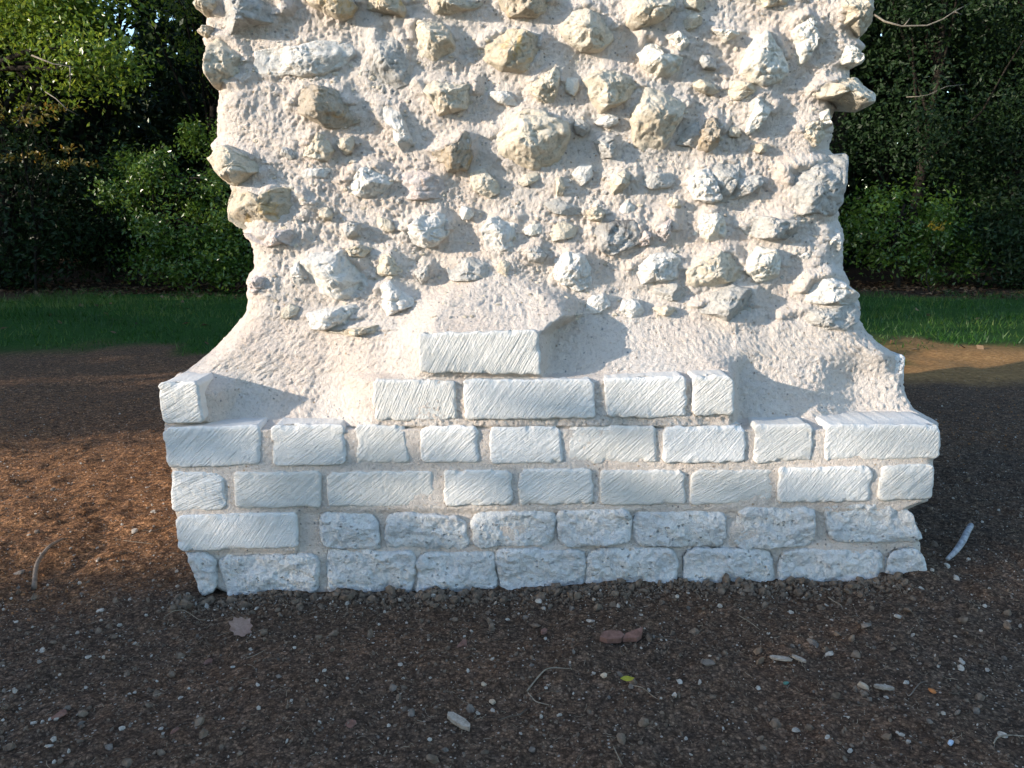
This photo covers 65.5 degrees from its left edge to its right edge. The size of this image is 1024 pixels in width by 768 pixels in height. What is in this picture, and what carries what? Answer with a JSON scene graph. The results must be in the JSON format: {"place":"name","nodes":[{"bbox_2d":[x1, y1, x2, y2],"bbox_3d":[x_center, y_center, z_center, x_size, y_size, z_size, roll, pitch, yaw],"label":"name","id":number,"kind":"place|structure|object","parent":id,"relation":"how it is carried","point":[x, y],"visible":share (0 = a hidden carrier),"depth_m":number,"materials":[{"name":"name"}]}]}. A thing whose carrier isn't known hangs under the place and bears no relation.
{"place":"outdoors","nodes":[
{"label":"outdoors","id":0,"kind":"place"},
{"bbox_2d":[57,0,948,187],"label":"sky","id":1,"kind":"structure","parent":0,"point":[131,31],"materials":[{"name":"white"}]},
{"bbox_2d":[0,294,1018,348],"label":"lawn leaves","id":2,"kind":"object","parent":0,"point":[980,347],"visible":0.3,"depth_m":7.53,"materials":[{"name":"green plant"}]},
{"bbox_2d":[0,391,1022,767],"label":"rootlets","id":3,"kind":"object","parent":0,"point":[464,631],"visible":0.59,"depth_m":1.91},
{"bbox_2d":[0,220,1023,767],"bbox_3d":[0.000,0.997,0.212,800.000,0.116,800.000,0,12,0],"label":"ground","id":4,"kind":"structure","parent":0,"point":[68,380],"depth_m":1.98,"materials":[{"name":"soil"}]},
{"bbox_2d":[13,569,24,574],"bbox_3d":[-1.479,0.568,2.388,0.034,0.015,0.034,-5,17,37],"label":"stone","id":5,"kind":"object","parent":4,"relation":"on","point":[20,572],"visible":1,"depth_m":2.38,"materials":[{"name":"grey stone"}]},
{"bbox_2d":[0,1,76,154],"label":"overhanging tree","id":6,"kind":"object","parent":4,"relation":"on","point":[2,77],"visible":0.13,"depth_m":13.01,"materials":[{"name":"green plant"}]},
{"bbox_2d":[7,83,79,251],"bbox_3d":[-11.601,-6.290,14.601,7.700,8.883,4.300,0,12,0],"label":"tree","id":7,"kind":"object","parent":4,"relation":"on","point":[11,131],"visible":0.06,"depth_m":15.27,"materials":[{"name":"green plant"}]},
{"bbox_2d":[0,101,98,290],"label":"amber sapling","id":8,"kind":"object","parent":4,"relation":"on","point":[33,122],"visible":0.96,"depth_m":10.51,"materials":[{"name":"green plant"}]},
{"bbox_2d":[31,538,68,589],"bbox_3d":[-1.437,0.545,2.453,0.042,0.057,0.303,-3,12,-12],"label":"root stick","id":9,"kind":"object","parent":4,"relation":"on","point":[35,569],"visible":1,"depth_m":2.41,"materials":[{"name":"wood"}]},
{"bbox_2d":[0,96,108,290],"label":"dark shrub","id":10,"kind":"object","parent":4,"relation":"on","point":[29,259],"visible":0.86,"depth_m":10.88,"materials":[{"name":"green plant"}]},
{"bbox_2d":[51,709,66,719],"bbox_3d":[-0.952,0.696,1.675,0.024,0.013,0.030,-4,3,32],"label":"stone","id":11,"kind":"object","parent":4,"relation":"on","point":[61,713],"visible":1,"depth_m":1.67,"materials":[{"name":"stone"}]},
{"bbox_2d":[0,0,197,286],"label":"broadleaf tree","id":12,"kind":"object","parent":4,"relation":"on","point":[15,21],"visible":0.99,"depth_m":10.61,"materials":[{"name":"green plant"}]},
{"bbox_2d":[105,744,112,750],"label":"stone","id":13,"kind":"object","parent":4,"relation":"on","point":[109,747],"visible":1,"depth_m":1.57,"materials":[{"name":"grey stone"}]},
{"bbox_2d":[37,120,186,284],"bbox_3d":[-5.816,-2.608,11.613,2.354,2.487,1.707,0,12,0],"label":"dark shrub","id":14,"kind":"object","parent":4,"relation":"on","point":[108,233],"visible":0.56,"depth_m":11.46,"materials":[{"name":"green plant"}]},
{"bbox_2d":[0,0,229,264],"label":"tree","id":15,"kind":"object","parent":4,"relation":"on","point":[96,119],"visible":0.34,"depth_m":15.32,"materials":[{"name":"green plant"}]},
{"bbox_2d":[81,105,253,289],"bbox_3d":[-4.436,-2.454,10.833,3.001,2.589,1.779,0,12,0],"label":"laurel bush","id":16,"kind":"object","parent":4,"relation":"on","point":[155,177],"visible":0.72,"depth_m":10.58,"materials":[{"name":"green plant"}]},
{"bbox_2d":[127,0,220,271],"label":"thin tree","id":17,"kind":"object","parent":4,"relation":"on","point":[212,114],"visible":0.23,"depth_m":13.44,"materials":[{"name":"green plant"}]},
{"bbox_2d":[170,727,178,733],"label":"stone","id":18,"kind":"object","parent":4,"relation":"on","point":[174,730],"visible":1,"depth_m":1.61,"materials":[{"name":"stone"}]},
{"bbox_2d":[101,35,253,261],"bbox_3d":[-5.753,-4.926,17.071,6.585,5.011,4.418,0,12,0],"label":"tree","id":19,"kind":"object","parent":4,"relation":"on","point":[199,117],"visible":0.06,"depth_m":16.34,"materials":[{"name":"green plant"}]},
{"bbox_2d":[113,222,253,291],"bbox_3d":[-4.201,-1.657,10.601,2.201,0.993,1.143,0,12,0],"label":"shrub","id":20,"kind":"object","parent":4,"relation":"on","point":[226,272],"visible":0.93,"depth_m":10.47,"materials":[{"name":"green plant"}]},
{"bbox_2d":[159,0,252,268],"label":"broadleaf tree","id":21,"kind":"object","parent":4,"relation":"on","point":[187,53],"depth_m":11.60,"materials":[{"name":"green plant"}]},
{"bbox_2d":[204,658,212,664],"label":"stone","id":22,"kind":"object","parent":4,"relation":"on","point":[209,660],"visible":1,"depth_m":1.92,"materials":[{"name":"stone"}]},
{"bbox_2d":[228,617,252,636],"bbox_3d":[-0.692,0.635,2.035,0.062,0.010,0.098,3,34,-32],"label":"fallen leaf","id":23,"kind":"object","parent":4,"relation":"on","point":[241,626],"visible":0.94,"depth_m":2.05,"materials":[{"name":"plant"}]},
{"bbox_2d":[345,719,356,727],"bbox_3d":[-0.332,0.699,1.636,0.026,0.010,0.020,-2,21,27],"label":"stone","id":24,"kind":"object","parent":4,"relation":"on","point":[351,723],"visible":1,"depth_m":1.63,"materials":[{"name":"stone"}]},
{"bbox_2d":[408,708,414,716],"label":"stone","id":25,"kind":"object","parent":4,"relation":"on","point":[411,712],"visible":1,"depth_m":1.67,"materials":[{"name":"grey stone"}]},
{"bbox_2d":[447,712,469,731],"bbox_3d":[-0.109,0.693,1.636,0.062,0.010,0.022,13,22,26],"label":"wood chip","id":26,"kind":"object","parent":4,"relation":"on","point":[459,721],"visible":1,"depth_m":1.63,"materials":[{"name":"grey wood"}]},
{"bbox_2d":[457,639,466,647],"bbox_3d":[-0.124,0.640,1.958,0.027,0.016,0.026,-1,12,-4],"label":"stone","id":27,"kind":"object","parent":4,"relation":"on","point":[463,643],"visible":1,"depth_m":1.95,"materials":[{"name":"stone"}]},
{"bbox_2d":[489,699,495,704],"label":"stone","id":28,"kind":"object","parent":4,"relation":"on","point":[492,701],"visible":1,"depth_m":1.72,"materials":[{"name":"beige stone"}]},
{"bbox_2d":[0,428,1023,767],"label":"soil clods","id":29,"kind":"object","parent":4,"relation":"on","point":[432,758],"visible":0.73,"depth_m":1.85,"materials":[{"name":"brown soil"}]},
{"bbox_2d":[0,280,1023,297],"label":"leaf litter","id":30,"kind":"object","parent":4,"relation":"on","point":[935,286],"visible":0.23,"depth_m":11.06,"materials":[{"name":"brown plant"}]},
{"bbox_2d":[0,389,1023,653],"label":"soil clods","id":31,"kind":"object","parent":4,"relation":"on","point":[134,505],"visible":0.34,"depth_m":2.90,"materials":[{"name":"brown soil"}]},
{"bbox_2d":[2,0,1023,259],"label":"wood","id":32,"kind":"object","parent":4,"relation":"on","point":[174,86],"visible":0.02,"depth_m":18.68,"materials":[{"name":"green plant"}]},
{"bbox_2d":[499,708,526,719],"bbox_3d":[0.004,0.694,1.668,0.075,0.006,0.010,-9,15,-36],"label":"twig","id":33,"kind":"object","parent":4,"relation":"on","point":[513,715],"visible":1,"depth_m":1.66,"materials":[{"name":"wood"}]},
{"bbox_2d":[162,572,923,623],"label":"soil clods","id":34,"kind":"object","parent":4,"relation":"on","point":[556,589],"visible":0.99,"depth_m":2.22,"materials":[{"name":"brown soil"}]},
{"bbox_2d":[541,628,546,634],"bbox_3d":[0.080,0.626,2.015,0.013,0.008,0.022,19,16,42],"label":"tile fragment","id":35,"kind":"object","parent":4,"relation":"on","point":[543,631],"visible":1,"depth_m":2.01,"materials":[{"name":"ceramic"}]},
{"bbox_2d":[526,667,570,691],"bbox_3d":[0.076,0.662,1.804,0.131,0.014,0.032,-9,15,-36],"label":"twig","id":36,"kind":"object","parent":4,"relation":"on","point":[530,686],"visible":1,"depth_m":1.80,"materials":[{"name":"wood"}]},
{"bbox_2d":[158,0,939,595],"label":"stone pillar","id":37,"kind":"structure","parent":4,"relation":"on","point":[546,292],"depth_m":2.21,"materials":[{"name":"beige stone"}]},
{"bbox_2d":[600,630,623,643],"bbox_3d":[0.245,0.622,1.960,0.062,0.014,0.036,2,19,-6],"label":"tile fragment","id":38,"kind":"object","parent":4,"relation":"on","point":[611,636],"visible":1,"depth_m":1.95,"materials":[{"name":"ceramic"}]},
{"bbox_2d":[620,676,633,680],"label":"fallen leaf","id":39,"kind":"object","parent":4,"relation":"on","point":[626,678],"visible":1,"depth_m":1.76,"materials":[{"name":"yellow plant"}]},
{"bbox_2d":[623,627,642,641],"bbox_3d":[0.299,0.620,1.965,0.059,0.012,0.038,-7,21,-4],"label":"tile fragment","id":40,"kind":"object","parent":4,"relation":"on","point":[635,635],"visible":1,"depth_m":1.96,"materials":[{"name":"ceramic"}]},
{"bbox_2d":[645,633,685,642],"bbox_3d":[0.378,0.626,1.961,0.103,0.009,0.004,7,14,29],"label":"twig","id":41,"kind":"object","parent":4,"relation":"on","point":[665,638],"visible":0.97,"depth_m":1.96,"materials":[{"name":"grey wood"}]},
{"bbox_2d":[700,659,714,665],"bbox_3d":[0.450,0.641,1.829,0.033,0.009,0.020,-2,24,2],"label":"stone","id":42,"kind":"object","parent":4,"relation":"on","point":[707,662],"visible":1,"depth_m":1.83,"materials":[{"name":"grey stone"}]},
{"bbox_2d":[769,655,791,660],"bbox_3d":[0.621,0.633,1.839,0.049,0.005,0.014,3,12,14],"label":"wood chip","id":43,"kind":"object","parent":4,"relation":"on","point":[779,658],"visible":1,"depth_m":1.84,"materials":[{"name":"beige wood"}]},
{"bbox_2d":[792,727,800,731],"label":"pebble","id":44,"kind":"object","parent":4,"relation":"on","point":[794,729],"visible":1,"depth_m":1.60,"materials":[{"name":"grey stone"}]},
{"bbox_2d":[792,654,805,662],"bbox_3d":[0.660,0.631,1.829,0.011,0.005,0.037,-10,16,-40],"label":"wood chip","id":45,"kind":"object","parent":4,"relation":"on","point":[799,658],"visible":1,"depth_m":1.83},
{"bbox_2d":[806,638,818,647],"bbox_3d":[0.727,0.625,1.917,0.025,0.013,0.036,-3,27,-2],"label":"stone","id":46,"kind":"object","parent":4,"relation":"on","point":[811,641],"visible":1,"depth_m":1.92,"materials":[{"name":"grey stone"}]},
{"bbox_2d":[825,651,833,655],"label":"pebble","id":47,"kind":"object","parent":4,"relation":"on","point":[829,653],"visible":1,"depth_m":1.87,"materials":[{"name":"white stone"}]},
{"bbox_2d":[857,681,868,689],"bbox_3d":[0.770,0.661,1.742,0.027,0.016,0.014,10,16,40],"label":"stone","id":48,"kind":"object","parent":4,"relation":"on","point":[860,684],"visible":1,"depth_m":1.74,"materials":[{"name":"beige stone"}]},
{"bbox_2d":[861,622,870,628],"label":"stone","id":49,"kind":"object","parent":4,"relation":"on","point":[865,625],"visible":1,"depth_m":1.98,"materials":[{"name":"grey stone"}]},
{"bbox_2d":[874,684,894,689],"bbox_3d":[0.808,0.658,1.727,0.041,0.006,0.012,3,12,14],"label":"wood chip","id":50,"kind":"object","parent":4,"relation":"on","point":[883,687],"visible":1,"depth_m":1.72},
{"bbox_2d":[851,4,927,76],"bbox_3d":[3.126,-4.324,11.626,5.406,6.145,3.394,0,12,0],"label":"broadleaf tree","id":51,"kind":"object","parent":4,"relation":"on","point":[873,52],"depth_m":11.14,"materials":[{"name":"green plant"}]},
{"bbox_2d":[829,0,973,220],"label":"overhanging tree","id":52,"kind":"object","parent":4,"relation":"on","point":[889,82],"visible":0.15,"depth_m":12.74,"materials":[{"name":"green plant"}]},
{"bbox_2d":[846,21,976,190],"bbox_3d":[4.499,-6.351,15.360,8.530,8.762,4.266,0,12,0],"label":"tree","id":53,"kind":"object","parent":4,"relation":"on","point":[877,105],"depth_m":15.57,"materials":[{"name":"green plant"}]},
{"bbox_2d":[905,681,925,695],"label":"twig","id":54,"kind":"object","parent":4,"relation":"on","point":[914,689],"visible":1,"depth_m":1.72,"materials":[{"name":"grey wood"}]},
{"bbox_2d":[838,167,1001,288],"bbox_3d":[5.542,-2.127,11.050,2.686,1.733,1.441,-1,12,-7],"label":"ivy shrub","id":55,"kind":"object","parent":4,"relation":"on","point":[919,231],"visible":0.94,"depth_m":10.94,"materials":[{"name":"green plant"}]},
{"bbox_2d":[829,0,1023,284],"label":"broadleaf tree","id":56,"kind":"object","parent":4,"relation":"on","point":[926,155],"visible":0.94,"depth_m":11.12,"materials":[{"name":"green plant"}]},
{"bbox_2d":[840,0,1023,268],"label":"tree","id":57,"kind":"object","parent":4,"relation":"on","point":[873,177],"visible":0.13,"depth_m":15.08,"materials":[{"name":"green plant"}]},
{"bbox_2d":[926,218,950,292],"bbox_3d":[5.603,-1.664,10.499,0.302,1.022,0.218,0,12,0],"label":"tree","id":58,"kind":"object","parent":4,"relation":"on","point":[936,228],"visible":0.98,"depth_m":10.46,"materials":[{"name":"green plant"}]},
{"bbox_2d":[869,0,1023,264],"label":"tree","id":59,"kind":"object","parent":4,"relation":"on","point":[984,183],"visible":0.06,"depth_m":16.16,"materials":[{"name":"green plant"}]},
{"bbox_2d":[945,523,973,560],"bbox_3d":[1.372,0.482,2.429,0.025,0.049,0.244,11,16,42],"label":"root stick","id":60,"kind":"object","parent":4,"relation":"on","point":[962,541],"visible":1,"depth_m":2.41,"materials":[{"name":"grey wood"}]},
{"bbox_2d":[957,664,963,670],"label":"pebble","id":61,"kind":"object","parent":4,"relation":"on","point":[960,667],"visible":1,"depth_m":1.80,"materials":[{"name":"white stone"}]},
{"bbox_2d":[910,0,1023,149],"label":"overhanging tree","id":62,"kind":"object","parent":4,"relation":"on","point":[983,50],"visible":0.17,"depth_m":13.68,"materials":[{"name":"green plant"}]},
{"bbox_2d":[919,0,1023,282],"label":"broadleaf tree","id":63,"kind":"object","parent":4,"relation":"on","point":[986,192],"visible":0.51,"depth_m":11.60,"materials":[{"name":"green plant"}]},
{"bbox_2d":[921,177,1023,290],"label":"dark shrub","id":64,"kind":"object","parent":4,"relation":"on","point":[1011,237],"visible":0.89,"depth_m":10.88,"materials":[{"name":"green plant"}]},
{"bbox_2d":[997,731,1007,737],"bbox_3d":[0.965,0.690,1.566,0.019,0.009,0.015,4,29,36],"label":"pebble","id":65,"kind":"object","parent":4,"relation":"on","point":[999,733],"visible":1,"depth_m":1.56,"materials":[{"name":"grey stone"}]},
{"bbox_2d":[993,734,1023,743],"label":"twig","id":66,"kind":"object","parent":4,"relation":"on","point":[997,737],"visible":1,"depth_m":1.56,"materials":[{"name":"wood"}]},
{"bbox_2d":[0,287,1023,364],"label":"grass","id":67,"kind":"structure","parent":0,"point":[201,298],"depth_m":8.17,"materials":[{"name":"green plant"}]},
{"bbox_2d":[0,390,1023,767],"bbox_3d":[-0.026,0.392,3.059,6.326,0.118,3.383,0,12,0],"label":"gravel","id":68,"kind":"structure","parent":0,"point":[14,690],"depth_m":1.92,"materials":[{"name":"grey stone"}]},
{"bbox_2d":[0,389,1023,767],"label":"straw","id":69,"kind":"object","parent":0,"point":[488,631],"visible":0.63,"depth_m":1.94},
{"bbox_2d":[181,583,875,617],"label":"gravel","id":70,"kind":"structure","parent":0,"point":[432,595],"depth_m":2.20,"materials":[{"name":"grey stone"}]},
{"bbox_2d":[928,688,936,693],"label":"leaf","id":71,"kind":"object","parent":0,"point":[931,690],"visible":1,"depth_m":1.71,"materials":[{"name":"orange plant"}]}
]}

